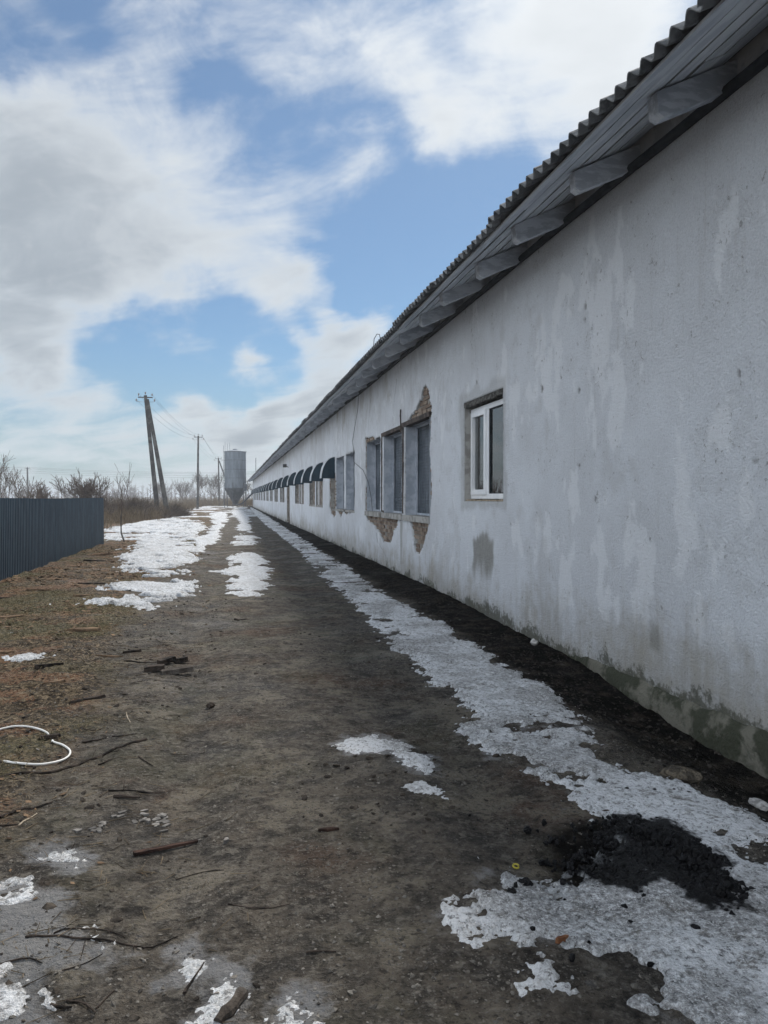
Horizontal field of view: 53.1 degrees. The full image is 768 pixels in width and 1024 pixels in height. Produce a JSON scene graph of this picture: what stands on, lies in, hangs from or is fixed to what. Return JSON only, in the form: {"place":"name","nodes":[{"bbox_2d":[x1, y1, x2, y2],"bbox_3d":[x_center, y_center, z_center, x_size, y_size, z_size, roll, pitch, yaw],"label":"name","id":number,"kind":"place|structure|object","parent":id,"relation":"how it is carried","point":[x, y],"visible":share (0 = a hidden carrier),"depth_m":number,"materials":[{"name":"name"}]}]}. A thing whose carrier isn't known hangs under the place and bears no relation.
{"place":"outdoors","nodes":[
{"label":"outdoors","id":0,"kind":"place"},
{"bbox_2d":[0,540,197,797],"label":"dead grass","id":1,"kind":"structure","parent":0,"point":[22,574],"depth_m":9.48,"materials":[{"name":"plant"}]},
{"bbox_2d":[0,0,696,632],"label":"sky","id":2,"kind":"structure","parent":0,"point":[214,210],"materials":[{"name":"blue"}]},
{"bbox_2d":[0,506,767,1023],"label":"dirt road","id":3,"kind":"structure","parent":0,"point":[456,850],"depth_m":3.42,"materials":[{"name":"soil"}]},
{"bbox_2d":[0,823,17,826],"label":"stick","id":4,"kind":"object","parent":3,"relation":"on","point":[3,825],"visible":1,"depth_m":3.46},
{"bbox_2d":[0,957,42,964],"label":"stick","id":5,"kind":"object","parent":3,"relation":"on","point":[16,959],"visible":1,"depth_m":2.49,"materials":[{"name":"wood"}]},
{"bbox_2d":[0,801,52,817],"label":"stick","id":6,"kind":"object","parent":3,"relation":"on","point":[11,812],"visible":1,"depth_m":3.63,"materials":[{"name":"wood"}]},
{"bbox_2d":[22,848,86,871],"bbox_3d":[-1.335,1.450,3.183,0.321,0.043,0.222,1,1,35],"label":"ice patch","id":7,"kind":"object","parent":3,"relation":"on","point":[57,857],"visible":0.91,"depth_m":3.19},
{"bbox_2d":[0,875,115,1020],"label":"ice patch","id":8,"kind":"object","parent":3,"relation":"on","point":[13,996],"visible":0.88,"depth_m":2.34,"materials":[{"name":"ice"}]},
{"bbox_2d":[50,1002,71,1008],"bbox_3d":[-0.953,1.458,2.266,0.067,0.013,0.012,0,1,7],"label":"bark piece","id":9,"kind":"object","parent":3,"relation":"on","point":[60,1006],"visible":1,"depth_m":2.26,"materials":[{"name":"wood"}]},
{"bbox_2d":[0,738,146,776],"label":"stick","id":10,"kind":"object","parent":3,"relation":"on","point":[86,760],"visible":1,"depth_m":4.34,"materials":[{"name":"wood"}]},
{"bbox_2d":[73,828,82,832],"bbox_3d":[-1.385,1.441,3.466,0.045,0.017,0.031,0,1,2],"label":"mud flake","id":11,"kind":"object","parent":3,"relation":"on","point":[76,830],"visible":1,"depth_m":3.46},
{"bbox_2d":[66,999,95,1012],"bbox_3d":[-0.894,1.461,2.278,0.118,0.010,0.018,0,1,24],"label":"stick","id":12,"kind":"object","parent":3,"relation":"on","point":[78,1001],"visible":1,"depth_m":2.29,"materials":[{"name":"wood"}]},
{"bbox_2d":[62,953,102,970],"bbox_3d":[-0.971,1.454,2.480,0.011,0.015,0.139,1,1,40],"label":"stick","id":13,"kind":"object","parent":3,"relation":"on","point":[81,964],"visible":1,"depth_m":2.47,"materials":[{"name":"wood"}]},
{"bbox_2d":[53,916,124,937],"bbox_3d":[-1.012,1.443,2.661,0.248,0.044,0.069,0,1,6],"label":"stick","id":14,"kind":"object","parent":3,"relation":"on","point":[65,928],"visible":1,"depth_m":2.67,"materials":[{"name":"wood"}]},
{"bbox_2d":[82,736,106,742],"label":"stick","id":15,"kind":"object","parent":3,"relation":"on","point":[93,740],"visible":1,"depth_m":4.72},
{"bbox_2d":[25,934,177,951],"bbox_3d":[-0.964,1.461,2.589,0.512,0.035,0.109,0,1,-4],"label":"stick","id":16,"kind":"object","parent":3,"relation":"on","point":[71,937],"visible":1,"depth_m":2.62,"materials":[{"name":"wood"}]},
{"bbox_2d":[96,989,114,1008],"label":"stick","id":17,"kind":"object","parent":3,"relation":"on","point":[105,999],"visible":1,"depth_m":2.31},
{"bbox_2d":[0,541,222,899],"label":"bark litter","id":18,"kind":"object","parent":3,"relation":"on","point":[74,626],"visible":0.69,"depth_m":11.15,"materials":[{"name":"wood"}]},
{"bbox_2d":[113,794,139,798],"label":"stick","id":19,"kind":"object","parent":3,"relation":"on","point":[122,796],"visible":1,"depth_m":3.86,"materials":[{"name":"wood"}]},
{"bbox_2d":[123,649,141,653],"bbox_3d":[-2.440,1.351,7.442,0.204,0.031,0.031,-1,1,-41],"label":"bark piece","id":20,"kind":"object","parent":3,"relation":"on","point":[134,650],"visible":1,"depth_m":7.43,"materials":[{"name":"wood"}]},
{"bbox_2d":[108,781,164,792],"bbox_3d":[-1.278,1.430,3.988,0.286,0.051,0.080,0,1,1],"label":"stick","id":21,"kind":"object","parent":3,"relation":"on","point":[123,789],"visible":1,"depth_m":3.96,"materials":[{"name":"wood"}]},
{"bbox_2d":[124,660,156,662],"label":"stick","id":22,"kind":"object","parent":3,"relation":"on","point":[138,662],"visible":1,"depth_m":6.98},
{"bbox_2d":[0,637,297,1023],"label":"twig litter","id":23,"kind":"object","parent":3,"relation":"on","point":[144,872],"visible":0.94,"depth_m":4.03,"materials":[{"name":"wood"}]},
{"bbox_2d":[144,664,164,671],"bbox_3d":[-1.975,1.342,6.606,0.173,0.052,0.075,0,1,-17],"label":"wood chunk","id":24,"kind":"object","parent":3,"relation":"on","point":[154,667],"visible":1,"depth_m":6.58,"materials":[{"name":"wood"}]},
{"bbox_2d":[152,816,160,820],"bbox_3d":[-1.081,1.462,3.643,0.043,0.020,0.028,-1,1,-31],"label":"mud flake","id":25,"kind":"object","parent":3,"relation":"on","point":[158,818],"visible":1,"depth_m":3.64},
{"bbox_2d":[160,819,169,823],"bbox_3d":[-1.038,1.469,3.633,0.053,0.020,0.032,0,1,22],"label":"mud flake","id":26,"kind":"object","parent":3,"relation":"on","point":[164,821],"visible":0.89,"depth_m":3.63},
{"bbox_2d":[133,839,197,855],"bbox_3d":[-0.941,1.448,3.320,0.279,0.026,0.024,-1,1,-33],"label":"stick","id":27,"kind":"object","parent":3,"relation":"on","point":[154,849],"visible":1,"depth_m":3.31,"materials":[{"name":"brown wood"}]},
{"bbox_2d":[157,656,175,663],"bbox_3d":[-1.962,1.338,6.924,0.064,0.055,0.163,1,1,39],"label":"wood chunk","id":28,"kind":"object","parent":3,"relation":"on","point":[168,659],"visible":0.93,"depth_m":6.91,"materials":[{"name":"wood"}]},
{"bbox_2d":[161,665,193,674],"bbox_3d":[-1.767,1.358,6.576,0.263,0.062,0.074,0,1,-20],"label":"wood chunk","id":29,"kind":"object","parent":3,"relation":"on","point":[184,669],"visible":0.99,"depth_m":6.55,"materials":[{"name":"grey wood"}]},
{"bbox_2d":[174,656,187,663],"bbox_3d":[-1.859,1.355,7.025,0.123,0.055,0.048,-1,1,-40],"label":"wood chunk","id":30,"kind":"object","parent":3,"relation":"on","point":[181,659],"visible":1,"depth_m":7.01,"materials":[{"name":"wood"}]},
{"bbox_2d":[183,962,204,994],"bbox_3d":[-0.597,1.460,2.408,0.012,0.015,0.145,0,1,10],"label":"stick","id":31,"kind":"object","parent":3,"relation":"on","point":[187,986],"visible":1,"depth_m":2.39,"materials":[{"name":"wood"}]},
{"bbox_2d":[178,957,214,981],"bbox_3d":[-0.611,1.471,2.476,0.139,0.032,0.200,0,1,-11],"label":"ice patch","id":32,"kind":"object","parent":3,"relation":"on","point":[190,968],"visible":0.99,"depth_m":2.46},
{"bbox_2d":[176,870,219,879],"bbox_3d":[-0.741,1.460,3.096,0.190,0.017,0.014,0,1,-17],"label":"stick","id":33,"kind":"object","parent":3,"relation":"on","point":[196,873],"visible":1,"depth_m":3.10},
{"bbox_2d":[206,702,214,707],"bbox_3d":[-1.253,1.393,5.540,0.056,0.049,0.066,0,1,24],"label":"stone","id":34,"kind":"object","parent":3,"relation":"on","point":[210,704],"visible":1,"depth_m":5.52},
{"bbox_2d":[184,973,250,1023],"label":"ice patch","id":35,"kind":"object","parent":3,"relation":"on","point":[225,994],"visible":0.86,"depth_m":2.28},
{"bbox_2d":[213,987,248,1023],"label":"log","id":36,"kind":"object","parent":35,"relation":"in","point":[228,1009],"visible":0.98,"depth_m":2.24,"materials":[{"name":"brown wood"}]},
{"bbox_2d":[223,837,228,843],"bbox_3d":[-0.691,1.446,3.371,0.020,0.030,0.043,0,1,8],"label":"stone","id":37,"kind":"object","parent":3,"relation":"on","point":[226,840],"visible":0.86,"depth_m":3.36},
{"bbox_2d":[223,444,246,506],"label":"feed silo","id":38,"kind":"object","parent":3,"relation":"on","point":[234,476],"visible":0.98,"depth_m":115.51,"materials":[{"name":"metal"}]},
{"bbox_2d":[231,511,251,532],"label":"snow patch","id":39,"kind":"object","parent":3,"relation":"on","point":[244,525],"visible":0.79,"depth_m":47.20,"materials":[{"name":"snow"}]},
{"bbox_2d":[210,552,274,596],"bbox_3d":[-3.019,1.217,16.452,1.463,0.151,9.800,0,1,-11],"label":"snow patch","id":40,"kind":"object","parent":3,"relation":"on","point":[250,573],"visible":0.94,"depth_m":14.86,"materials":[{"name":"snow"}]},
{"bbox_2d":[229,533,260,545],"bbox_3d":[-4.981,1.031,27.694,1.219,0.177,7.963,0,1,-11],"label":"snow patch","id":41,"kind":"object","parent":3,"relation":"on","point":[247,539],"visible":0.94,"depth_m":26.80,"materials":[{"name":"snow"}]},
{"bbox_2d":[228,903,289,908],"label":"stick","id":42,"kind":"object","parent":3,"relation":"on","point":[257,907],"visible":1,"depth_m":2.80,"materials":[{"name":"wood"}]},
{"bbox_2d":[264,992,324,1023],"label":"ice patch","id":43,"kind":"object","parent":3,"relation":"on","point":[284,1010],"visible":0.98,"depth_m":2.23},
{"bbox_2d":[306,950,335,953],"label":"stick","id":44,"kind":"object","parent":3,"relation":"on","point":[309,951],"visible":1,"depth_m":2.52,"materials":[{"name":"wood"}]},
{"bbox_2d":[318,826,338,831],"bbox_3d":[-0.252,1.443,3.478,0.099,0.029,0.026,-1,1,-28],"label":"bark piece","id":45,"kind":"object","parent":3,"relation":"on","point":[327,829],"visible":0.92,"depth_m":3.47,"materials":[{"name":"red wood"}]},
{"bbox_2d":[0,597,749,1021],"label":"dirt clods","id":46,"kind":"object","parent":3,"relation":"on","point":[116,919],"visible":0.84,"depth_m":4.25,"materials":[{"name":"soil"}]},
{"bbox_2d":[331,734,434,774],"bbox_3d":[0.046,1.438,4.563,0.478,0.077,0.820,-1,1,-40],"label":"ice patch","id":47,"kind":"object","parent":3,"relation":"on","point":[370,743],"visible":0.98,"depth_m":4.58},
{"bbox_2d":[401,780,448,799],"bbox_3d":[0.227,1.444,3.987,0.314,0.038,0.224,0,1,20],"label":"ice patch","id":48,"kind":"object","parent":3,"relation":"on","point":[421,786],"visible":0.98,"depth_m":3.98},
{"bbox_2d":[512,863,519,868],"bbox_3d":[0.546,1.466,3.180,0.032,0.014,0.032,0,1,-11],"label":"yellow ring","id":49,"kind":"object","parent":3,"relation":"on","point":[517,864],"visible":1,"depth_m":3.18,"materials":[{"name":"plastic"}]},
{"bbox_2d":[523,825,531,834],"bbox_3d":[0.652,1.442,3.485,0.045,0.035,0.050,0,1,-11],"label":"coal lump","id":50,"kind":"object","parent":3,"relation":"on","point":[527,829],"visible":1,"depth_m":3.47,"materials":[{"name":"stone"}]},
{"bbox_2d":[468,787,767,967],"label":"coal spill","id":51,"kind":"object","parent":3,"relation":"on","point":[605,835],"visible":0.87,"depth_m":3.18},
{"bbox_2d":[690,924,700,928],"bbox_3d":[1.079,1.438,2.656,0.031,0.022,0.030,0,1,-11],"label":"coal lump","id":52,"kind":"object","parent":3,"relation":"on","point":[694,926],"visible":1,"depth_m":2.65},
{"bbox_2d":[0,498,767,846],"bbox_3d":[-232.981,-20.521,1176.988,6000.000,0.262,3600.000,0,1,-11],"label":"ground","id":53,"kind":"structure","parent":0,"point":[18,676],"depth_m":6.78,"materials":[{"name":"soil"}]},
{"bbox_2d":[0,650,14,653],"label":"bark piece","id":54,"kind":"object","parent":53,"relation":"on","point":[5,652],"visible":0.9,"depth_m":7.41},
{"bbox_2d":[0,615,23,617],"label":"bark piece","id":55,"kind":"object","parent":53,"relation":"on","point":[9,616],"visible":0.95,"depth_m":9.48,"materials":[{"name":"wood"}]},
{"bbox_2d":[0,451,30,497],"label":"bare tree","id":56,"kind":"object","parent":53,"relation":"on","point":[6,478],"visible":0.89,"depth_m":37.25,"materials":[{"name":"grey plant"}]},
{"bbox_2d":[5,475,46,498],"bbox_3d":[-16.737,-0.509,35.885,1.839,2.764,2.114,0,1,-11],"label":"bare bush","id":57,"kind":"object","parent":53,"relation":"on","point":[28,492],"visible":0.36,"depth_m":36.18,"materials":[{"name":"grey plant"}]},
{"bbox_2d":[24,467,30,493],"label":"utility pole","id":58,"kind":"object","parent":53,"relation":"on","point":[27,478],"visible":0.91,"depth_m":177.18,"materials":[{"name":"concrete"}]},
{"bbox_2d":[1,652,55,662],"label":"snow patch","id":59,"kind":"object","parent":53,"relation":"on","point":[29,656],"visible":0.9,"depth_m":7.01,"materials":[{"name":"snow"}]},
{"bbox_2d":[0,725,70,764],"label":"white hose","id":60,"kind":"object","parent":53,"relation":"on","point":[52,762],"visible":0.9,"depth_m":4.48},
{"bbox_2d":[39,733,60,738],"bbox_3d":[-2.061,1.384,4.742,0.132,0.032,0.045,0,1,-7],"label":"bark piece","id":61,"kind":"object","parent":60,"relation":"on","point":[52,736],"visible":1,"depth_m":4.73,"materials":[{"name":"wood"}]},
{"bbox_2d":[17,481,61,498],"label":"bare bush","id":62,"kind":"object","parent":53,"relation":"on","point":[43,492],"visible":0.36,"depth_m":40.95,"materials":[{"name":"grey plant"}]},
{"bbox_2d":[26,589,54,590],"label":"bark piece","id":63,"kind":"object","parent":53,"relation":"on","point":[39,589],"visible":0.93,"depth_m":11.95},
{"bbox_2d":[34,662,63,668],"bbox_3d":[-2.879,1.310,6.590,0.061,0.036,0.258,1,1,43],"label":"bark piece","id":64,"kind":"object","parent":53,"relation":"on","point":[40,666],"visible":1,"depth_m":6.55,"materials":[{"name":"wood"}]},
{"bbox_2d":[0,498,103,580],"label":"fence","id":65,"kind":"object","parent":53,"relation":"on","point":[37,533],"visible":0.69,"depth_m":16.85,"materials":[{"name":"metal"}]},
{"bbox_2d":[42,679,65,683],"bbox_3d":[-2.570,1.326,5.981,0.178,0.022,0.057,-1,1,-37],"label":"bark piece","id":66,"kind":"object","parent":53,"relation":"on","point":[59,681],"visible":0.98,"depth_m":5.97,"materials":[{"name":"wood"}]},
{"bbox_2d":[73,594,89,596],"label":"bark piece","id":67,"kind":"object","parent":53,"relation":"on","point":[77,595],"visible":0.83,"depth_m":11.23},
{"bbox_2d":[49,468,115,512],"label":"bare bush","id":68,"kind":"object","parent":53,"relation":"on","point":[88,490],"visible":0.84,"depth_m":43.24,"materials":[{"name":"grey plant"}]},
{"bbox_2d":[66,627,100,631],"bbox_3d":[-3.302,1.290,8.441,0.375,0.034,0.091,0,1,-11],"label":"bark piece","id":69,"kind":"object","parent":53,"relation":"on","point":[81,629],"visible":1,"depth_m":8.43,"materials":[{"name":"wood"}]},
{"bbox_2d":[70,694,105,702],"bbox_3d":[-2.163,1.366,5.619,0.264,0.024,0.040,-1,1,-43],"label":"bark piece","id":70,"kind":"object","parent":53,"relation":"on","point":[91,697],"visible":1,"depth_m":5.62,"materials":[{"name":"wood"}]},
{"bbox_2d":[78,582,106,583],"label":"bark piece","id":71,"kind":"object","parent":53,"relation":"on","point":[92,583],"visible":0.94,"depth_m":12.93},
{"bbox_2d":[83,559,111,560],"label":"bark piece","id":72,"kind":"object","parent":53,"relation":"on","point":[95,560],"visible":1,"depth_m":17.54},
{"bbox_2d":[89,553,112,555],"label":"bark piece","id":73,"kind":"object","parent":53,"relation":"on","point":[104,554],"visible":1,"depth_m":19.50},
{"bbox_2d":[91,491,117,522],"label":"bare bush","id":74,"kind":"object","parent":53,"relation":"on","point":[113,505],"visible":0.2,"depth_m":45.60,"materials":[{"name":"brown plant"}]},
{"bbox_2d":[108,463,134,541],"bbox_3d":[-8.694,-0.305,25.453,0.783,2.714,0.879,0,1,24],"label":"bare sapling","id":75,"kind":"object","parent":53,"relation":"on","point":[121,502],"visible":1,"depth_m":25.67,"materials":[{"name":"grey plant"}]},
{"bbox_2d":[0,480,252,499],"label":"wood","id":76,"kind":"object","parent":53,"relation":"on","point":[193,493],"visible":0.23,"depth_m":331.81,"materials":[{"name":"plant"}]},
{"bbox_2d":[0,495,252,506],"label":"dry weeds","id":77,"kind":"object","parent":53,"relation":"on","point":[214,502],"visible":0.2,"depth_m":133.45,"materials":[{"name":"plant"}]},
{"bbox_2d":[49,517,207,610],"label":"snow field","id":78,"kind":"structure","parent":53,"relation":"on","point":[158,548],"depth_m":17.91,"materials":[{"name":"snow"}]},
{"bbox_2d":[113,494,150,515],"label":"bare bush","id":79,"kind":"object","parent":53,"relation":"on","point":[130,504],"visible":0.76,"depth_m":49.45,"materials":[{"name":"brown plant"}]},
{"bbox_2d":[104,493,183,518],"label":"brushwood heap","id":80,"kind":"object","parent":53,"relation":"on","point":[166,515],"visible":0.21,"depth_m":54.77,"materials":[{"name":"plant"}]},
{"bbox_2d":[135,392,168,508],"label":"utility pole","id":81,"kind":"object","parent":53,"relation":"on","point":[150,424],"visible":0.98,"depth_m":57.48,"materials":[{"name":"concrete"}]},
{"bbox_2d":[104,500,204,528],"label":"dry weeds","id":82,"kind":"object","parent":53,"relation":"on","point":[127,517],"visible":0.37,"depth_m":48.20,"materials":[{"name":"plant"}]},
{"bbox_2d":[157,479,176,496],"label":"bare tree","id":83,"kind":"object","parent":53,"relation":"on","point":[159,488],"visible":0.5,"depth_m":183.67,"materials":[{"name":"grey plant"}]},
{"bbox_2d":[169,499,195,516],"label":"brushwood heap","id":84,"kind":"object","parent":53,"relation":"on","point":[181,510],"visible":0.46,"depth_m":59.08,"materials":[{"name":"plant"}]},
{"bbox_2d":[173,478,196,497],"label":"bare tree","id":85,"kind":"object","parent":53,"relation":"on","point":[179,487],"visible":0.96,"depth_m":179.79,"materials":[{"name":"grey plant"}]},
{"bbox_2d":[192,434,203,508],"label":"utility pole","id":86,"kind":"object","parent":53,"relation":"on","point":[197,502],"visible":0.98,"depth_m":95.85,"materials":[{"name":"concrete"}]},
{"bbox_2d":[191,470,206,495],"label":"bare tree","id":87,"kind":"object","parent":53,"relation":"on","point":[201,482],"visible":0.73,"depth_m":173.01,"materials":[{"name":"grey plant"}]},
{"bbox_2d":[193,512,229,551],"bbox_3d":[-10.436,0.620,48.291,1.831,0.258,55.556,0,1,-12],"label":"snow patch","id":88,"kind":"object","parent":53,"relation":"on","point":[212,536],"visible":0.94,"depth_m":32.40,"materials":[{"name":"snow"}]},
{"bbox_2d":[200,473,222,496],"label":"bare tree","id":89,"kind":"object","parent":53,"relation":"on","point":[214,484],"visible":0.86,"depth_m":166.46,"materials":[{"name":"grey plant"}]},
{"bbox_2d":[180,506,258,517],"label":"snow streaks","id":90,"kind":"object","parent":53,"relation":"on","point":[250,514],"visible":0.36,"depth_m":80.33,"materials":[{"name":"snow"}]},
{"bbox_2d":[214,457,235,505],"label":"utility pole","id":91,"kind":"object","parent":53,"relation":"on","point":[219,480],"visible":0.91,"depth_m":130.88,"materials":[{"name":"concrete"}]},
{"bbox_2d":[244,479,252,499],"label":"bare tree","id":92,"kind":"object","parent":53,"relation":"on","point":[249,484],"visible":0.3,"depth_m":176.51,"materials":[{"name":"grey plant"}]},
{"bbox_2d":[247,0,767,778],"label":"barn","id":93,"kind":"structure","parent":53,"relation":"on","point":[541,412],"depth_m":6.34,"materials":[{"name":"paint"}]},
{"bbox_2d":[287,486,289,522],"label":"door","id":94,"kind":"structure","parent":93,"relation":"in","point":[288,488],"depth_m":44.95,"materials":[{"name":"grey wood"}]},
{"bbox_2d":[335,456,345,511],"bbox_3d":[-1.173,-0.829,22.876,0.315,1.600,1.800,0,1,-11],"label":"window","id":95,"kind":"structure","parent":93,"relation":"in","point":[339,461],"depth_m":23.71,"materials":[{"name":"paint"}]},
{"bbox_2d":[345,452,354,512],"bbox_3d":[-0.790,-0.793,20.939,0.315,1.600,1.650,0,1,-11],"label":"window","id":96,"kind":"structure","parent":93,"relation":"in","point":[350,476],"depth_m":21.71,"materials":[{"name":"paint"}]},
{"bbox_2d":[364,438,380,516],"bbox_3d":[-0.124,-0.766,17.523,0.335,1.725,1.870,0,1,-11],"label":"window","id":97,"kind":"structure","parent":93,"relation":"in","point":[373,447],"depth_m":18.36,"materials":[{"name":"paint"}]},
{"bbox_2d":[381,432,401,519],"bbox_3d":[0.288,-0.727,15.439,0.335,1.725,1.920,0,1,-11],"label":"window","id":98,"kind":"structure","parent":93,"relation":"in","point":[393,443],"depth_m":16.29,"materials":[{"name":"paint"}]},
{"bbox_2d":[403,417,431,523],"bbox_3d":[0.691,-0.701,13.404,0.335,1.750,1.870,0,1,-11],"label":"window","id":99,"kind":"structure","parent":93,"relation":"in","point":[418,436],"depth_m":14.16,"materials":[{"name":"paint"}]},
{"bbox_2d":[464,388,502,501],"bbox_3d":[1.384,-0.819,9.881,0.262,1.368,1.575,0,1,-11],"label":"window","id":100,"kind":"structure","parent":93,"relation":"in","point":[484,414],"depth_m":9.98,"materials":[{"name":"white plastic"}]},
{"bbox_2d":[250,507,767,1023],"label":"ice strip","id":101,"kind":"object","parent":53,"relation":"on","point":[704,981],"visible":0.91,"depth_m":3.01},
{"bbox_2d":[507,887,516,893],"bbox_3d":[0.489,1.446,2.921,0.040,0.030,0.051,0,1,-11],"label":"coal lump","id":102,"kind":"object","parent":101,"relation":"on","point":[512,890],"visible":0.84,"depth_m":2.92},
{"bbox_2d":[517,877,533,885],"bbox_3d":[0.556,1.454,3.016,0.057,0.037,0.054,0,1,-11],"label":"coal lump","id":103,"kind":"object","parent":101,"relation":"on","point":[526,881],"visible":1,"depth_m":3.01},
{"bbox_2d":[555,934,568,943],"bbox_3d":[0.607,1.458,2.619,0.056,0.024,0.017,0,1,-19],"label":"dry leaf","id":104,"kind":"object","parent":101,"relation":"on","point":[559,939],"visible":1,"depth_m":2.61,"materials":[{"name":"plant"}]},
{"bbox_2d":[618,823,755,903],"bbox_3d":[1.266,1.421,3.165,0.312,0.090,0.726,0,1,-21],"label":"coal pile","id":105,"kind":"object","parent":101,"relation":"on","point":[693,854],"visible":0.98,"depth_m":3.13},
{"bbox_2d":[530,639,537,645],"bbox_3d":[1.541,1.337,7.867,0.088,0.075,0.080,1,1,31],"label":"stone","id":106,"kind":"object","parent":53,"relation":"on","point":[534,642],"visible":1,"depth_m":7.85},
{"bbox_2d":[316,547,767,844],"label":"soil crumbs","id":107,"kind":"object","parent":53,"relation":"on","point":[755,809],"visible":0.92,"depth_m":5.86,"materials":[{"name":"soil"}]},
{"bbox_2d":[660,765,702,783],"bbox_3d":[1.605,1.431,4.162,0.206,0.106,0.189,0,1,-11],"label":"earth clod","id":108,"kind":"object","parent":53,"relation":"on","point":[686,775],"visible":0.71,"depth_m":4.11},
{"bbox_2d":[748,798,767,810],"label":"stone","id":109,"kind":"object","parent":53,"relation":"on","point":[760,804],"visible":0.88,"depth_m":3.97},
{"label":"utility pole","id":110,"kind":"object","parent":53,"relation":"on","visible":0},
{"bbox_2d":[40,473,217,477],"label":"power line","id":111,"kind":"object","parent":110,"relation":"attached to","point":[166,477],"visible":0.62,"depth_m":191.00,"materials":[{"name":"metal"}]}
]}

